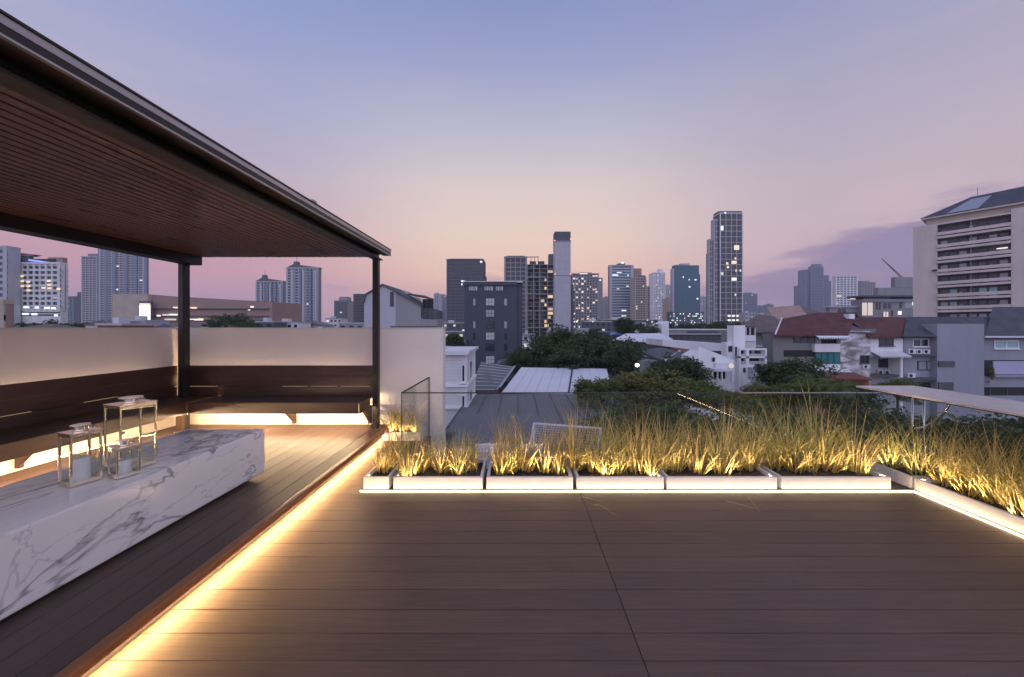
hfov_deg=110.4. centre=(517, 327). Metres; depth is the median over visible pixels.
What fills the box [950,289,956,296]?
window
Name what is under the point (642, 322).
building
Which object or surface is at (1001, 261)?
window
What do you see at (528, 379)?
metal canopy
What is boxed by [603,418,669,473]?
grass tuft
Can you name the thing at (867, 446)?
grass tuft
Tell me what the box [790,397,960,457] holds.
broadleaf tree
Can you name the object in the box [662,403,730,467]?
grass tuft
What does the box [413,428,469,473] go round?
grass tuft
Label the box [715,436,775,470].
grass tuft
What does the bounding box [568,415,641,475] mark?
grass tuft
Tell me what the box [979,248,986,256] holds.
window
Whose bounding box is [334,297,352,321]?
apartment tower
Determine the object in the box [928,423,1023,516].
grass tuft
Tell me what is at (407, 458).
grass tuft
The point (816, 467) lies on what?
grass tuft
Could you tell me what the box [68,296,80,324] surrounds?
distant tower
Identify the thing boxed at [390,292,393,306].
window
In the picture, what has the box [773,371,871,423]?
shed
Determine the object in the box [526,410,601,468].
grass tuft
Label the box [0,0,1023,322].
sky
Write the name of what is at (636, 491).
led strip
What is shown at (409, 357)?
parapet wall
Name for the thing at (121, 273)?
apartment tower
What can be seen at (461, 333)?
building
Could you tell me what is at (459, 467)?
grass tuft
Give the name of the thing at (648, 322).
building
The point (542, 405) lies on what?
flat roof building
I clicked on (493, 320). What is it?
office block
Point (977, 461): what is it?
grass tuft
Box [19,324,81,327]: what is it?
building
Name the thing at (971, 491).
grass tuft
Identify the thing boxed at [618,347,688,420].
house
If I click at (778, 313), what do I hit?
roof
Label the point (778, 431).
grass tuft
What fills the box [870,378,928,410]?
broadleaf tree
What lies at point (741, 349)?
modern house
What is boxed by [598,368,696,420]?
broadleaf tree
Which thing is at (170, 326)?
building
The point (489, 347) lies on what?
window
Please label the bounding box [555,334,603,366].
broadleaf tree
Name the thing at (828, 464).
grass tuft
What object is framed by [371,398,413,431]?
grass tuft
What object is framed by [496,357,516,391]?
building
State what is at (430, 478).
planter
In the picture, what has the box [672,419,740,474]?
grass tuft
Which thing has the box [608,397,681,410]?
ground
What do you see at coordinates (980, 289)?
window
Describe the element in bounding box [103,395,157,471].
lantern
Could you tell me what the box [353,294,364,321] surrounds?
office block
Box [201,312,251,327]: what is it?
broadleaf tree
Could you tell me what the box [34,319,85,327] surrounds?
broadleaf tree
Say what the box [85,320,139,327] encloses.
building
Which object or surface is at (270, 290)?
apartment tower
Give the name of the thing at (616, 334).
building
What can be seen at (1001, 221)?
window
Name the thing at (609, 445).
grass tuft
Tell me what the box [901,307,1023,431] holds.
row house
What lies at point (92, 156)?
pavilion
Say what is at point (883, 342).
window
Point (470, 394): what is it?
window
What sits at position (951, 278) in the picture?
window
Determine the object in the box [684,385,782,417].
broadleaf tree
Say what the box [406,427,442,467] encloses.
grass tuft
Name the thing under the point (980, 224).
window
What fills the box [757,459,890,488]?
planter
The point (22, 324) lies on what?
broadleaf tree
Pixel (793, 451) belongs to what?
grass tuft
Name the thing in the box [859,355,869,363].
window
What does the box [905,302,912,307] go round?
window
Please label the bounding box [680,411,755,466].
grass tuft
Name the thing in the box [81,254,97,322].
apartment tower
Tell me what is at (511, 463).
grass tuft
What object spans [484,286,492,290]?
window
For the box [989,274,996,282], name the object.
window
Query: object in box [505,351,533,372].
broadleaf tree
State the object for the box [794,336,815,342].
window
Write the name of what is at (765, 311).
distant tower
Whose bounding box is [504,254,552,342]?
unfinished tower
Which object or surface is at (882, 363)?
window
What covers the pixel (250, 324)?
broadleaf tree
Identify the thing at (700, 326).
broadleaf tree
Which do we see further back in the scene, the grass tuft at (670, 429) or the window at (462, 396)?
the window at (462, 396)
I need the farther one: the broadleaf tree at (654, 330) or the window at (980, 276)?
the broadleaf tree at (654, 330)
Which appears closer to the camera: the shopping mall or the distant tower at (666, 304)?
the shopping mall
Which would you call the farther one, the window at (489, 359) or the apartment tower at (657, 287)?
the apartment tower at (657, 287)
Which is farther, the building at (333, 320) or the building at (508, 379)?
the building at (333, 320)
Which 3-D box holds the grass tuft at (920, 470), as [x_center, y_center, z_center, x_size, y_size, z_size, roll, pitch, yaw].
[4.165,1.071,3.585,1.150,0.878,1.222,0,0,-12]
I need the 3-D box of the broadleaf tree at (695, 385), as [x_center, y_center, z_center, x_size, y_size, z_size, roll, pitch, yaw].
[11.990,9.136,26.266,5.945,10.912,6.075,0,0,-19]
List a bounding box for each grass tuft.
[353,423,424,472]
[360,424,447,475]
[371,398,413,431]
[373,420,423,465]
[381,394,433,432]
[392,401,435,431]
[399,436,442,472]
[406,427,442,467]
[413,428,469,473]
[419,414,493,474]
[435,435,491,470]
[449,425,491,463]
[470,406,530,465]
[482,438,528,474]
[484,430,538,473]
[488,409,562,471]
[497,417,556,466]
[516,419,601,473]
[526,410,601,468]
[530,433,584,477]
[538,388,618,466]
[538,413,613,470]
[555,400,671,467]
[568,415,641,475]
[572,431,623,473]
[582,402,653,465]
[590,439,640,474]
[598,401,690,468]
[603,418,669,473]
[620,423,685,475]
[624,401,714,468]
[642,418,720,472]
[642,419,698,471]
[653,406,725,464]
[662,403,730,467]
[668,394,773,462]
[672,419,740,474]
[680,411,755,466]
[686,420,764,475]
[707,413,791,471]
[708,399,817,466]
[714,403,803,468]
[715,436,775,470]
[716,390,846,466]
[736,426,809,470]
[738,387,842,466]
[754,425,836,483]
[766,380,878,470]
[783,396,887,465]
[788,426,849,471]
[796,430,880,472]
[809,436,871,470]
[810,402,939,471]
[814,417,917,474]
[839,400,1015,475]
[843,405,952,468]
[879,412,1007,487]
[902,424,1023,497]
[906,419,1003,486]
[908,424,1023,496]
[915,411,1023,505]
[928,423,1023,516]
[948,436,1021,502]
[951,424,1023,501]
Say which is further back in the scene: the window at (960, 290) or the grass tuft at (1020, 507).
the window at (960, 290)
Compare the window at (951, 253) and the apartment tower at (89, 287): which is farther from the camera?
the apartment tower at (89, 287)
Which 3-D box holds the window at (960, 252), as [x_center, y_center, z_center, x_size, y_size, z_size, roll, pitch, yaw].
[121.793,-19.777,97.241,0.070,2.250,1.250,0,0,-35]
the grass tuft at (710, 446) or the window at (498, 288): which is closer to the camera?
the grass tuft at (710, 446)
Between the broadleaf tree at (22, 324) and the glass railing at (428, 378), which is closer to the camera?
the glass railing at (428, 378)
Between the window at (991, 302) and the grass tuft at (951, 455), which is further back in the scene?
the window at (991, 302)
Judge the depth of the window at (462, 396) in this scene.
21.91 m
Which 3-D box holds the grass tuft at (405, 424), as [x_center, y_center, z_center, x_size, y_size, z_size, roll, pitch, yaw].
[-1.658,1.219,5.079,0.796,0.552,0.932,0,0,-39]
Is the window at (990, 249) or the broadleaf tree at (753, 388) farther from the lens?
the window at (990, 249)
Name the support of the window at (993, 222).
in the apartment building at (968, 257)
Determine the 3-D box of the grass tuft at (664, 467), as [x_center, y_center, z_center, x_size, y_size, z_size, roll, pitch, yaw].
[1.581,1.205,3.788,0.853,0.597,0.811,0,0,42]
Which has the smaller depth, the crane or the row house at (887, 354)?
the row house at (887, 354)
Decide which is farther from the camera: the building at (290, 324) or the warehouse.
the building at (290, 324)
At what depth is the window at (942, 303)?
99.90 m
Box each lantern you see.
[57,422,102,486]
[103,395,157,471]
[107,438,141,478]
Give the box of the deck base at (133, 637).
[81,436,430,676]
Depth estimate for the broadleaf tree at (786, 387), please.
24.24 m
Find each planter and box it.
[364,458,404,488]
[382,427,425,440]
[393,458,486,488]
[486,458,572,488]
[569,458,663,488]
[652,458,776,488]
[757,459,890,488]
[867,458,968,488]
[914,478,1023,534]
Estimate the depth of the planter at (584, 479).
3.49 m
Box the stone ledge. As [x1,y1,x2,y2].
[856,386,1023,417]
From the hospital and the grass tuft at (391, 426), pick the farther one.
the hospital
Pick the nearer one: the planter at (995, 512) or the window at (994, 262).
the planter at (995, 512)
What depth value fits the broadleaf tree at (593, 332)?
99.55 m
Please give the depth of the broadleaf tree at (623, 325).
110.15 m
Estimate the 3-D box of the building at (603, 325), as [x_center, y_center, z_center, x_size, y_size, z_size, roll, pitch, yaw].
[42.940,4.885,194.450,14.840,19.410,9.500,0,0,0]
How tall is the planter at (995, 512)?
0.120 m
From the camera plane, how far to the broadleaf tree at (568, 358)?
55.35 m
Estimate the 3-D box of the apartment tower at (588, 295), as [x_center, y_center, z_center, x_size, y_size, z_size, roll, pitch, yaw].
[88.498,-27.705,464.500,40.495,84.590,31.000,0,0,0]
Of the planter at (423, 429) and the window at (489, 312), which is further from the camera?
the window at (489, 312)
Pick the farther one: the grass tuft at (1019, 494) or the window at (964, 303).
the window at (964, 303)
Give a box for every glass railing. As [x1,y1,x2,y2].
[401,377,429,435]
[401,392,880,455]
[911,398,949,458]
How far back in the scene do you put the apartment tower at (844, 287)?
599.95 m
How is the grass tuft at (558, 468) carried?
on the planter at (535, 478)
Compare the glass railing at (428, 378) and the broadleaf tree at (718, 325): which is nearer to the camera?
the glass railing at (428, 378)
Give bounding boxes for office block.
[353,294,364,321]
[463,281,522,373]
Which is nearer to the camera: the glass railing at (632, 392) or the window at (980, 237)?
the glass railing at (632, 392)
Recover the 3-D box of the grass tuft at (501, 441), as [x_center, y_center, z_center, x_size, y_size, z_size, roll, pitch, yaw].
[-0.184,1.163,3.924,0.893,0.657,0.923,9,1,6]
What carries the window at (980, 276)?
in the apartment building at (968, 257)
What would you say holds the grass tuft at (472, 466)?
on the planter at (430, 478)
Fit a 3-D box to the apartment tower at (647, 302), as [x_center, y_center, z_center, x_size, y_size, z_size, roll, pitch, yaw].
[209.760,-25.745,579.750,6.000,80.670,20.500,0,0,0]
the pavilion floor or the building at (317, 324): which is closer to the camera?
the pavilion floor
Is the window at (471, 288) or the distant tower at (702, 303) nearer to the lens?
the window at (471, 288)
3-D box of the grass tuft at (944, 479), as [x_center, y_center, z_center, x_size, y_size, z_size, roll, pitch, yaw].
[4.073,1.148,3.386,0.965,0.696,1.147,-1,6,17]
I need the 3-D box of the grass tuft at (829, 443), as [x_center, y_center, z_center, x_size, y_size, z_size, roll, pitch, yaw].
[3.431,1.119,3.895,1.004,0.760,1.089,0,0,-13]
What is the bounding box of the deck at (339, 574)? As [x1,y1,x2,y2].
[89,469,1023,676]
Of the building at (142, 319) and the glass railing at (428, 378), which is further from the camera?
the building at (142, 319)
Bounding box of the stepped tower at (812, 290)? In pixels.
[794,264,830,312]
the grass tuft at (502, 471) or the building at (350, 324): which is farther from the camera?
the building at (350, 324)
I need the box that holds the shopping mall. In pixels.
[112,294,301,327]
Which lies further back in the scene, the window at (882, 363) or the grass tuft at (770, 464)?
the window at (882, 363)
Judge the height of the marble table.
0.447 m
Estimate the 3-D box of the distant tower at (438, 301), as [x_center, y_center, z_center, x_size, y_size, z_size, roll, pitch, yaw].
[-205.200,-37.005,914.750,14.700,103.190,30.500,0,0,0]
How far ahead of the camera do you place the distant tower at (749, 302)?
899.95 m
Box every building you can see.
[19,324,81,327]
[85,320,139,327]
[95,317,155,328]
[130,316,169,326]
[154,324,201,328]
[255,318,287,327]
[282,319,311,327]
[307,321,333,327]
[325,316,347,327]
[338,322,363,327]
[443,320,463,330]
[445,331,463,345]
[445,394,608,457]
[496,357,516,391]
[522,330,534,348]
[573,328,589,337]
[581,319,611,331]
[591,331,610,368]
[598,317,657,332]
[610,332,623,339]
[634,321,645,332]
[738,311,754,322]
[913,186,1023,316]
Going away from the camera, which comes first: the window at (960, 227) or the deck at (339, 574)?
the deck at (339, 574)
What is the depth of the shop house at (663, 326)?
118.00 m
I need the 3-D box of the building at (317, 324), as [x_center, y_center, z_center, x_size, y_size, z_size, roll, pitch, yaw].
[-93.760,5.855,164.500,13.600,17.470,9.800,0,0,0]
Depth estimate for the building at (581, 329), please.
120.00 m
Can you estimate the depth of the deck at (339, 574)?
2.14 m
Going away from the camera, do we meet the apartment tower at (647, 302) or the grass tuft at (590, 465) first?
the grass tuft at (590, 465)
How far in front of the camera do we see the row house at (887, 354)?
46.46 m
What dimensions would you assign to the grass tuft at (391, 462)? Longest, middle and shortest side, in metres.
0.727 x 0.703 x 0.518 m
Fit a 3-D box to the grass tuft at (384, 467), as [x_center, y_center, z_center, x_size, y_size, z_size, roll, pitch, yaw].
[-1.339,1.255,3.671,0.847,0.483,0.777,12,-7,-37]
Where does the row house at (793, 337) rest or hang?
on the ground
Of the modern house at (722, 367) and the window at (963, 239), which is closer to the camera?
the modern house at (722, 367)
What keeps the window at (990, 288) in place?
in the apartment building at (968, 257)
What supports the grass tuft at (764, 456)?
in the planter at (828, 479)
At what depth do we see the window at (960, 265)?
97.16 m
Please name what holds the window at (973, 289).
in the apartment building at (968, 257)
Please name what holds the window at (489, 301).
in the office block at (493, 320)
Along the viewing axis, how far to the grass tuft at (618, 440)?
3.85 m
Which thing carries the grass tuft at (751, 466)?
in the planter at (687, 478)
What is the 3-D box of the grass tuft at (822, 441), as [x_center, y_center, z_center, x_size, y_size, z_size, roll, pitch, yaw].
[3.212,1.037,3.782,1.138,0.919,1.262,-2,1,-43]
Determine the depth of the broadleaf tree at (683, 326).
163.99 m
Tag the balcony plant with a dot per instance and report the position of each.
(991, 370)
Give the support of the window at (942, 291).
in the apartment building at (968, 257)
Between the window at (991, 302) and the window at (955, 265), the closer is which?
the window at (991, 302)
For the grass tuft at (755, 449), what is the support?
on the planter at (687, 478)
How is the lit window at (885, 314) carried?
in the apartment block at (895, 299)
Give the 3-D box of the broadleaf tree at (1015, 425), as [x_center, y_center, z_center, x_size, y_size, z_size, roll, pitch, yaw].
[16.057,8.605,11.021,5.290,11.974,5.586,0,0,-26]
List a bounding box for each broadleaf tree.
[14,321,38,327]
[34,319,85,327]
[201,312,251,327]
[233,319,260,327]
[445,332,467,345]
[502,344,541,374]
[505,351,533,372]
[522,323,591,367]
[533,345,594,369]
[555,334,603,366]
[567,406,711,457]
[570,375,632,411]
[575,333,651,404]
[586,327,605,368]
[597,345,644,412]
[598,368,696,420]
[612,316,645,334]
[638,398,799,457]
[642,324,658,332]
[643,352,721,408]
[643,377,720,407]
[669,322,680,328]
[677,323,690,328]
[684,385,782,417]
[694,322,708,328]
[711,319,729,328]
[726,395,870,459]
[729,321,745,324]
[737,383,803,410]
[748,354,844,413]
[765,381,845,412]
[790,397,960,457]
[812,378,894,416]
[848,410,1022,489]
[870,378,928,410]
[910,415,1023,488]
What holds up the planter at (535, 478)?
on the deck at (339, 574)
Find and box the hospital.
[0,246,68,327]
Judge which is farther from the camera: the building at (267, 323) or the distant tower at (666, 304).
the distant tower at (666, 304)
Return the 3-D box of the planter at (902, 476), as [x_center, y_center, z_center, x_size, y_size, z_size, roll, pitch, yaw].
[4.157,1.528,3.750,0.565,0.120,0.500,0,0,0]
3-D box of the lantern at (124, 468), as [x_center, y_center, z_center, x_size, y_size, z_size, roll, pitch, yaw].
[-2.669,0.878,2.412,0.133,0.239,0.124,0,0,21]
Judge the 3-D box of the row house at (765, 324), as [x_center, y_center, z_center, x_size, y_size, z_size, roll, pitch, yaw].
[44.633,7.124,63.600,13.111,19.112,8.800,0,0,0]
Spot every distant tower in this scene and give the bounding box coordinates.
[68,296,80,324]
[434,293,441,310]
[442,294,446,327]
[603,296,607,318]
[663,296,669,320]
[665,284,669,297]
[700,296,705,322]
[743,293,756,314]
[757,305,762,314]
[763,304,773,314]
[858,281,875,295]
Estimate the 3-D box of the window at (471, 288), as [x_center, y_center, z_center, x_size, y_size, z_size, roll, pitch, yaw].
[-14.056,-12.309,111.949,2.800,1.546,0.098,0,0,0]
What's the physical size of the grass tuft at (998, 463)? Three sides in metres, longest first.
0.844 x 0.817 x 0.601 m
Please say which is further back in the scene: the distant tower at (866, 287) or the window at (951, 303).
the distant tower at (866, 287)
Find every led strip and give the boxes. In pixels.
[360,490,912,491]
[913,491,1023,536]
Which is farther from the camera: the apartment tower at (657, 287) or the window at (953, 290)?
the apartment tower at (657, 287)
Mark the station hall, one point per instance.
(707, 335)
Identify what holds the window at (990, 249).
in the apartment building at (968, 257)
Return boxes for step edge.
[53,427,387,676]
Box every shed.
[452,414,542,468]
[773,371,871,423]
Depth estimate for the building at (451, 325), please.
210.00 m
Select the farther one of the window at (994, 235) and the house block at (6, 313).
the window at (994, 235)
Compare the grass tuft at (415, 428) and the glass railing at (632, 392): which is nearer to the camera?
the glass railing at (632, 392)
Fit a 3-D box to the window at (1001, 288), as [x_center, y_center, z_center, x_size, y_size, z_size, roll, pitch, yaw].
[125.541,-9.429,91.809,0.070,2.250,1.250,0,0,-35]
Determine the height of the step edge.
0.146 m
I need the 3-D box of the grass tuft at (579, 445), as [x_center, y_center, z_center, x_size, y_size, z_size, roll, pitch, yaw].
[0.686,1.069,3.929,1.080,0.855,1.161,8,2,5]
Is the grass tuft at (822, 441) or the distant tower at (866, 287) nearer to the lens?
the grass tuft at (822, 441)
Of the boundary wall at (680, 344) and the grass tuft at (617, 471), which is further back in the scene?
the boundary wall at (680, 344)
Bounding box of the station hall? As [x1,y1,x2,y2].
[669,329,726,342]
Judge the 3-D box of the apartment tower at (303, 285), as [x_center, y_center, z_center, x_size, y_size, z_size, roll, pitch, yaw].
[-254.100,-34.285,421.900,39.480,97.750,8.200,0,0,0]
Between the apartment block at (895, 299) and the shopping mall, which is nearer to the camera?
the apartment block at (895, 299)
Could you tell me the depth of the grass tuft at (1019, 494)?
2.85 m
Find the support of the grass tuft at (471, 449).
on the planter at (430, 478)
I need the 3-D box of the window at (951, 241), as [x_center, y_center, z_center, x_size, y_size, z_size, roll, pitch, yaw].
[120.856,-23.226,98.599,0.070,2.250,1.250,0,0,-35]
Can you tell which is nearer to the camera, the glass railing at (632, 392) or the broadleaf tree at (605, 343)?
the glass railing at (632, 392)
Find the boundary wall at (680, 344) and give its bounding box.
[646,338,720,354]
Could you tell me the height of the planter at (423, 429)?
0.118 m
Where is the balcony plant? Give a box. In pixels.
[987,364,995,382]
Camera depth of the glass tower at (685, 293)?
599.95 m
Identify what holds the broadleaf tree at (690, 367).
on the ground
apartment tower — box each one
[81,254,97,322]
[98,249,148,320]
[255,275,285,302]
[286,262,321,321]
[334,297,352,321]
[571,273,602,327]
[630,275,646,318]
[646,286,650,318]
[649,269,664,321]
[832,275,857,305]
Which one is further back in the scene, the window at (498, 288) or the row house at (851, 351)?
the window at (498, 288)
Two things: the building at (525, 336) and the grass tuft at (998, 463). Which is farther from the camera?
the building at (525, 336)
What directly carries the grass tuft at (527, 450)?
on the planter at (535, 478)
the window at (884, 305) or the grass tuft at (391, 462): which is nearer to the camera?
the grass tuft at (391, 462)
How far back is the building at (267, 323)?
140.42 m
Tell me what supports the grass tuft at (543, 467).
on the planter at (535, 478)
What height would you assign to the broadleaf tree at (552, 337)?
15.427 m
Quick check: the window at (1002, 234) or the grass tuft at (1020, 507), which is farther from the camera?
the window at (1002, 234)
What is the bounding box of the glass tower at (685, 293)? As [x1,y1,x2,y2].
[667,263,703,328]
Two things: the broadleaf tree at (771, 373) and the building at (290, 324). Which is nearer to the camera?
the broadleaf tree at (771, 373)
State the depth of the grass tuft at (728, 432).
3.83 m
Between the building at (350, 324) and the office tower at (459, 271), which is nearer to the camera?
the building at (350, 324)
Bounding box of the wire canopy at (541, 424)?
[527,422,600,455]
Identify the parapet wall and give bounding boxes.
[0,328,177,475]
[190,328,444,457]
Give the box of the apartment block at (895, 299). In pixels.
[822,277,912,317]
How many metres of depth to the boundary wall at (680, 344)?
62.00 m
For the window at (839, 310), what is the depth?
151.96 m
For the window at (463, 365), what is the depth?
21.91 m
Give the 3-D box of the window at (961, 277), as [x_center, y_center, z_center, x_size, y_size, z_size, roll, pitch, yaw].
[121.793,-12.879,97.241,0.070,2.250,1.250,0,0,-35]
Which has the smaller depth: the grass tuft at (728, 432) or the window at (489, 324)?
the grass tuft at (728, 432)
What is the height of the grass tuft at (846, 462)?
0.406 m
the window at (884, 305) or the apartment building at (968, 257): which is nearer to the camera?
the apartment building at (968, 257)
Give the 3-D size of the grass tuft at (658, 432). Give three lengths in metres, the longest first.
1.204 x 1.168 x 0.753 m
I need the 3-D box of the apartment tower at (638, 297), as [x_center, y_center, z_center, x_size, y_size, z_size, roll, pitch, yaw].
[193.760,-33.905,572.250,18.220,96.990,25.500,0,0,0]
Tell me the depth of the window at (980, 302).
94.48 m
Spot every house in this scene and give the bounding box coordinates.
[363,284,442,327]
[445,346,478,448]
[475,362,514,393]
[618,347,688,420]
[651,321,668,336]
[682,345,751,419]
[721,314,779,347]
[721,325,766,420]
[762,313,858,387]
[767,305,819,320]
[812,324,876,384]
[853,317,911,421]
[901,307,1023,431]
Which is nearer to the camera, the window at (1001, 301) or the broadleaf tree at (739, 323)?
the window at (1001, 301)
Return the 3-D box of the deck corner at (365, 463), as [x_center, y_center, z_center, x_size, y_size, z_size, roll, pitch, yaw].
[-1.643,1.604,4.620,0.625,0.028,1.228,0,0,0]
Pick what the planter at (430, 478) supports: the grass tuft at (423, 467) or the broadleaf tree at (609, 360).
the grass tuft at (423, 467)
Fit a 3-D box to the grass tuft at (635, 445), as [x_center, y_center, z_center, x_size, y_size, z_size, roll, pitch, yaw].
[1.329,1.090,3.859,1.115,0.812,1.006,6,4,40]
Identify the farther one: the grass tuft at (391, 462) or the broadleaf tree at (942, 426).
the broadleaf tree at (942, 426)
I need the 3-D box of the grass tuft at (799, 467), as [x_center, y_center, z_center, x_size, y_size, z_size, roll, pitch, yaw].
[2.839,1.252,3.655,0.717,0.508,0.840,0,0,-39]
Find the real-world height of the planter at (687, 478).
0.120 m
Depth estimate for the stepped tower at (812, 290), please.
901.95 m
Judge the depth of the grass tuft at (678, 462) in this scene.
3.70 m
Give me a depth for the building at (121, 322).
82.00 m
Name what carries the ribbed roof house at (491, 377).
on the ground
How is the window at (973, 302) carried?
in the apartment building at (968, 257)
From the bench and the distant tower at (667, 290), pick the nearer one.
the bench
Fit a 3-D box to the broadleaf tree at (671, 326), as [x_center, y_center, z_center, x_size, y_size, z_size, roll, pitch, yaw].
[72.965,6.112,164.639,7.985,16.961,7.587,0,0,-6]
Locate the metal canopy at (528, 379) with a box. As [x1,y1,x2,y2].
[501,367,612,402]
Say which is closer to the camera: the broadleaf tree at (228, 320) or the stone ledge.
the stone ledge
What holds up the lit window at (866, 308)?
in the apartment block at (895, 299)
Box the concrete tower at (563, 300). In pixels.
[553,231,573,334]
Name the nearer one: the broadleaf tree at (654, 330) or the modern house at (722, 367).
the modern house at (722, 367)
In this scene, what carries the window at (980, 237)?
in the apartment building at (968, 257)
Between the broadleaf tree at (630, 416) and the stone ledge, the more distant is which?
the broadleaf tree at (630, 416)
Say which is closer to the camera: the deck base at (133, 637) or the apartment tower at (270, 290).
the deck base at (133, 637)
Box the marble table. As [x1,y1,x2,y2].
[0,429,264,619]
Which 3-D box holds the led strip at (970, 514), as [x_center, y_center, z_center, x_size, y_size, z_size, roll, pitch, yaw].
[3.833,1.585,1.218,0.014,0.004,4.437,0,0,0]
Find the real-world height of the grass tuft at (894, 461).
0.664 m
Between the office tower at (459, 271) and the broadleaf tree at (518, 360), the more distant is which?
the office tower at (459, 271)
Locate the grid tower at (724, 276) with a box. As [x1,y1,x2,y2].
[706,211,742,324]
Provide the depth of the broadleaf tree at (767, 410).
14.98 m
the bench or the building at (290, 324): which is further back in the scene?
the building at (290, 324)
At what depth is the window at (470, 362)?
23.64 m
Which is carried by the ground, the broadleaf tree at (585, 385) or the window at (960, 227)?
the broadleaf tree at (585, 385)
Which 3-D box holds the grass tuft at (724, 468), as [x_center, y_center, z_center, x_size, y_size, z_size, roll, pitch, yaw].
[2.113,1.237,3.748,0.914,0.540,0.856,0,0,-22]
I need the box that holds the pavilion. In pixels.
[0,9,390,428]
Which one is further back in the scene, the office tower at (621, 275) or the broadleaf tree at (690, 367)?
the office tower at (621, 275)
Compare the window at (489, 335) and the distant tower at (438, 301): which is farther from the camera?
the distant tower at (438, 301)
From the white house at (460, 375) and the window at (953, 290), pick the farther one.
the window at (953, 290)
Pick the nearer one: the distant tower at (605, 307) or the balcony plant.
the balcony plant
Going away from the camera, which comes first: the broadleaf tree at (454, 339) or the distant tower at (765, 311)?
the broadleaf tree at (454, 339)
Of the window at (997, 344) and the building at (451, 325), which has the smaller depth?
the window at (997, 344)
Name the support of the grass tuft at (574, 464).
on the planter at (584, 479)
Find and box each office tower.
[446,259,486,321]
[608,262,641,318]
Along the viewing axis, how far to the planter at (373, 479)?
3.49 m
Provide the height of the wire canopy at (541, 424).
3.134 m
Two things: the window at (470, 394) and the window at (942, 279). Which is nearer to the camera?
the window at (470, 394)
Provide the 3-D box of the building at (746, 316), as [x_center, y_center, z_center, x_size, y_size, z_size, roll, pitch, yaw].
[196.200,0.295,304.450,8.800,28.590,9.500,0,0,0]
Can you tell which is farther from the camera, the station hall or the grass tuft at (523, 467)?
the station hall
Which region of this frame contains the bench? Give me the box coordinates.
[0,365,371,468]
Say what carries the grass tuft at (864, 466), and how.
on the planter at (828, 479)
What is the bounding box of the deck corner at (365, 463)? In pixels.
[344,436,426,468]
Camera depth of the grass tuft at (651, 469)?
3.59 m
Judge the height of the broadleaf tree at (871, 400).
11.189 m
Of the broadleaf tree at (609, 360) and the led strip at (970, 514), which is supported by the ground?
the broadleaf tree at (609, 360)
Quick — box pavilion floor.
[0,424,387,676]
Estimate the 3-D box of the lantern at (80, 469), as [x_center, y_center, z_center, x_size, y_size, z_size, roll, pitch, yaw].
[-2.839,0.812,2.306,0.157,0.371,0.148,0,0,18]
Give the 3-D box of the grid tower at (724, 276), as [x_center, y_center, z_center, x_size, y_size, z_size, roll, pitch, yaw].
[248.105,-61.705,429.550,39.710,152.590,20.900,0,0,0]
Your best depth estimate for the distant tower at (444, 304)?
979.95 m
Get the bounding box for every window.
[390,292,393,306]
[460,364,466,383]
[461,395,464,406]
[469,286,477,290]
[469,360,471,378]
[469,388,471,400]
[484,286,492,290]
[486,298,494,305]
[486,309,494,316]
[486,321,494,327]
[486,332,494,339]
[486,344,494,350]
[486,356,494,362]
[496,286,502,290]
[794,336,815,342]
[837,308,845,312]
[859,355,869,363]
[861,303,872,314]
[878,338,895,346]
[878,359,887,367]
[882,303,891,308]
[883,312,888,316]
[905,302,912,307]
[912,339,928,346]
[917,361,930,369]
[941,265,947,272]
[941,277,947,285]
[941,290,947,297]
[941,302,947,309]
[950,239,956,246]
[950,252,956,259]
[950,264,956,271]
[950,277,956,284]
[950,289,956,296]
[950,302,956,309]
[959,225,966,233]
[959,238,966,245]
[959,251,966,258]
[959,263,966,271]
[959,276,966,283]
[959,289,966,296]
[959,301,966,309]
[969,288,976,296]
[969,301,976,309]
[979,222,986,230]
[979,235,986,243]
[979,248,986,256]
[979,275,986,282]
[979,288,986,295]
[979,301,986,308]
[989,221,996,228]
[989,234,996,242]
[989,247,996,255]
[989,261,996,268]
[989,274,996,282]
[989,287,996,295]
[989,300,996,308]
[993,340,1020,349]
[1000,219,1007,227]
[1000,233,1007,240]
[1000,260,1007,267]
[1000,273,1007,281]
[1000,286,1007,294]
[1000,300,1007,303]
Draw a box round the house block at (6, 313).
[0,300,14,327]
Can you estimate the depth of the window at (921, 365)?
45.95 m
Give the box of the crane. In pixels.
[882,259,901,276]
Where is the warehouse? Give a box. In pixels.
[608,333,672,379]
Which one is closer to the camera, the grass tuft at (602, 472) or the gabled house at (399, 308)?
the grass tuft at (602, 472)
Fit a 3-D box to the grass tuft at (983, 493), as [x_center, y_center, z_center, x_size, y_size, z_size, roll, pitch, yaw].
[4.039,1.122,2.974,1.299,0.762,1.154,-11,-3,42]
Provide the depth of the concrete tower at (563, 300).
250.00 m
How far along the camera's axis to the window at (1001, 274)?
91.72 m
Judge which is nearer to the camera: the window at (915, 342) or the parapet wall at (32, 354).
the parapet wall at (32, 354)
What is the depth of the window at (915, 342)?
45.95 m
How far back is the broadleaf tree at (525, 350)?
64.64 m
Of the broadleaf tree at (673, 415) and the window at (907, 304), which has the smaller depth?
the broadleaf tree at (673, 415)
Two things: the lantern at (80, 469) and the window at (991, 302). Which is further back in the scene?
the window at (991, 302)

